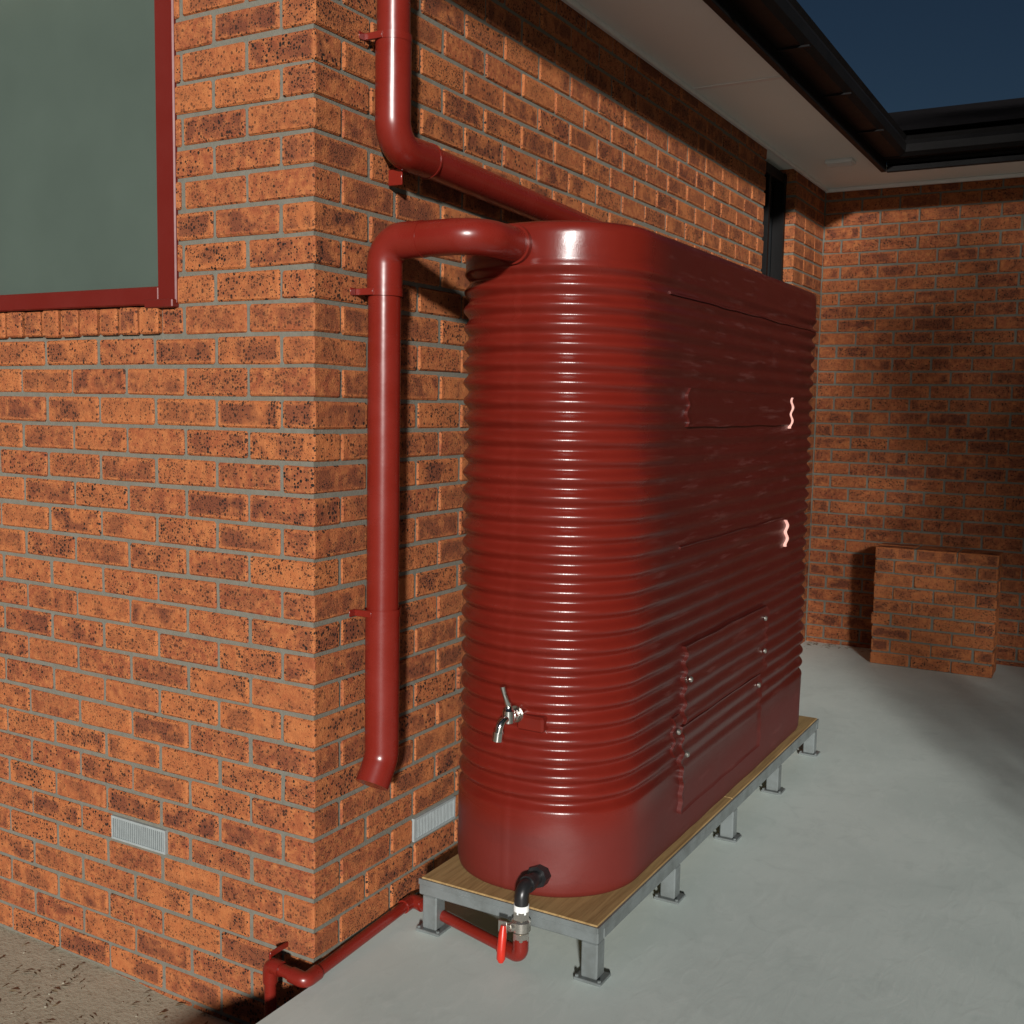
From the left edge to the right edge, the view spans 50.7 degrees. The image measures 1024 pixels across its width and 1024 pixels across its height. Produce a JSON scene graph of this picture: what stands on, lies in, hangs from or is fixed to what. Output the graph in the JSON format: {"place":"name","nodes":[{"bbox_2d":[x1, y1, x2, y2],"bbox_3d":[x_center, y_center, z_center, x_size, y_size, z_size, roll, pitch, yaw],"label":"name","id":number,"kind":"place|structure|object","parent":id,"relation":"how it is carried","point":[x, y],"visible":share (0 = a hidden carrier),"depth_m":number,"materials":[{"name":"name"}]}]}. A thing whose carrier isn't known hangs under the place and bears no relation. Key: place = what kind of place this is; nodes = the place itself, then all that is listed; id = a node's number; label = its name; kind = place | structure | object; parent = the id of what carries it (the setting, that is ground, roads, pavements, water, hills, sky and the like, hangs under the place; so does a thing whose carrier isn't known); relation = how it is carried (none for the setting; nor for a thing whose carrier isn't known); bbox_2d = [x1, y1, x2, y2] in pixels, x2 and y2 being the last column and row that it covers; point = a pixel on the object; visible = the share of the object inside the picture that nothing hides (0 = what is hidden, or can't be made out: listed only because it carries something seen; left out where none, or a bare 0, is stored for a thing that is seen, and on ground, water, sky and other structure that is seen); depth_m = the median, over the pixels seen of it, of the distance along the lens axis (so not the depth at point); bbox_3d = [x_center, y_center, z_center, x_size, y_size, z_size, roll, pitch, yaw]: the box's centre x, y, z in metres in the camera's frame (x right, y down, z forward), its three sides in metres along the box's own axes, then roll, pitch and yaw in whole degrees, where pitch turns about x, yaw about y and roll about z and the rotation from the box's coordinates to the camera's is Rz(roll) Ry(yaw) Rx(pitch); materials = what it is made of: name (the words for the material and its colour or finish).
{"place":"outdoors","nodes":[
{"label":"outdoors","id":0,"kind":"place"},
{"bbox_2d":[11,952,138,1023],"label":"gravel","id":1,"kind":"structure","parent":0,"point":[62,983],"depth_m":3.28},
{"bbox_2d":[0,926,232,1023],"bbox_3d":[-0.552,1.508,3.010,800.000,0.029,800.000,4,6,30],"label":"ground","id":2,"kind":"structure","parent":0,"point":[102,995],"depth_m":3.29,"materials":[{"name":"soil"}]},
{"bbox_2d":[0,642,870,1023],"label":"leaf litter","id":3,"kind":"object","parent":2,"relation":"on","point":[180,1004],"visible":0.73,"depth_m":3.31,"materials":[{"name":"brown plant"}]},
{"bbox_2d":[0,0,1023,1023],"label":"face bricks","id":4,"kind":"object","parent":2,"relation":"on","point":[330,84],"visible":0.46,"depth_m":3.28,"materials":[{"name":"orange brick"}]},
{"bbox_2d":[0,0,178,312],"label":"window frame","id":5,"kind":"object","parent":4,"relation":"attached to","point":[163,293],"visible":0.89,"depth_m":3.04,"materials":[{"name":"red metal"}]},
{"bbox_2d":[0,0,157,294],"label":"window glass","id":6,"kind":"object","parent":5,"relation":"in","point":[78,187],"depth_m":3.25,"materials":[{"name":"grey glass"}]},
{"bbox_2d":[111,814,167,854],"bbox_3d":[-1.137,0.984,3.311,0.236,0.074,0.024,4,6,30],"label":"wall vent grille","id":7,"kind":"object","parent":4,"relation":"attached to","point":[140,834],"depth_m":3.30,"materials":[{"name":"white plastic"}]},
{"bbox_2d":[412,796,455,841],"bbox_3d":[-0.256,0.984,3.476,0.024,0.074,0.236,4,6,30],"label":"wall vent grille","id":8,"kind":"object","parent":4,"relation":"attached to","point":[430,820],"depth_m":3.46,"materials":[{"name":"white plastic"}]},
{"bbox_2d":[349,218,526,790],"bbox_3d":[-0.206,0.009,3.004,0.449,1.590,0.237,3,6,20],"label":"overflow pipe","id":9,"kind":"object","parent":4,"relation":"attached to","point":[394,246],"visible":1,"depth_m":2.97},
{"bbox_2d":[359,0,676,240],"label":"downpipe","id":10,"kind":"object","parent":4,"relation":"attached to","point":[404,148],"visible":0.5,"depth_m":2.96,"materials":[{"name":"red metal"}]},
{"bbox_2d":[761,161,786,280],"bbox_3d":[1.460,-0.537,6.463,0.070,3.000,0.620,4,6,30],"label":"door frame","id":11,"kind":"object","parent":4,"relation":"attached to","point":[776,177],"visible":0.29,"depth_m":6.56,"materials":[{"name":"black metal"}]},
{"bbox_2d":[767,182,773,276],"bbox_3d":[1.425,-0.490,6.487,0.010,3.100,0.620,4,6,30],"label":"door glass","id":12,"kind":"object","parent":11,"relation":"in","point":[770,227],"depth_m":6.58,"materials":[{"name":"black glass"}]},
{"bbox_2d":[574,0,1023,188],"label":"eave soffit","id":13,"kind":"structure","parent":4,"relation":"attached to","point":[695,43],"depth_m":4.94,"materials":[{"name":"white paint"}]},
{"bbox_2d":[561,0,1023,192],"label":"soffit trim","id":14,"kind":"structure","parent":13,"relation":"attached to","point":[602,25],"depth_m":5.42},
{"bbox_2d":[703,0,1023,172],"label":"fascia and gutter","id":15,"kind":"structure","parent":13,"relation":"on","point":[789,42],"depth_m":5.21,"materials":[{"name":"black metal"}]},
{"bbox_2d":[889,97,1023,134],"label":"tiled roof","id":16,"kind":"structure","parent":15,"relation":"on","point":[968,116],"depth_m":6.78,"materials":[{"name":"tile"}]},
{"bbox_2d":[0,0,1023,1023],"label":"mortar joints","id":17,"kind":"object","parent":2,"relation":"on","point":[249,459],"visible":0.14,"depth_m":3.30,"materials":[{"name":"grey concrete"}]},
{"bbox_2d":[256,640,1023,1023],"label":"concrete paving","id":18,"kind":"structure","parent":0,"point":[866,866],"depth_m":3.38,"materials":[{"name":"grey concrete"}]},
{"bbox_2d":[263,894,528,1017],"bbox_3d":[-0.323,1.431,3.016,0.496,0.493,0.564,6,8,44],"label":"outlet pipe","id":19,"kind":"object","parent":18,"relation":"on","point":[274,969],"visible":0.98,"depth_m":3.02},
{"bbox_2d":[416,715,819,986],"bbox_3d":[0.569,1.101,4.108,0.610,0.166,2.377,4,6,30],"label":"tank stand","id":20,"kind":"object","parent":18,"relation":"on","point":[592,922],"visible":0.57,"depth_m":3.21,"materials":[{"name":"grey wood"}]},
{"bbox_2d":[458,220,816,897],"bbox_3d":[0.581,0.052,4.030,0.612,1.939,2.316,4,6,30],"label":"water tank","id":21,"kind":"object","parent":20,"relation":"on","point":[637,434],"visible":0.98,"depth_m":3.13,"materials":[{"name":"red metal"}]},
{"bbox_2d":[492,685,526,742],"bbox_3d":[-0.008,0.559,3.034,0.048,0.154,0.124,4,6,30],"label":"water tap","id":22,"kind":"object","parent":21,"relation":"attached to","point":[511,714],"visible":1,"depth_m":3.02,"materials":[{"name":"silver metal"}]},
{"bbox_2d":[496,864,550,962],"bbox_3d":[0.037,1.128,3.046,0.075,0.232,0.201,5,7,37],"label":"ball valve","id":23,"kind":"object","parent":21,"relation":"attached to","point":[531,881],"visible":1,"depth_m":3.00,"materials":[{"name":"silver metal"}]},
{"bbox_2d":[870,543,1003,677],"bbox_3d":[2.623,0.595,6.696,0.720,0.743,0.237,4,6,30],"label":"brick stack","id":24,"kind":"object","parent":18,"relation":"on","point":[936,608],"visible":1,"depth_m":6.59,"materials":[{"name":"orange brick"}]},
{"bbox_2d":[797,0,1023,112],"label":"sky","id":25,"kind":"structure","parent":0,"point":[910,54],"materials":[{"name":"blue"}]}
]}

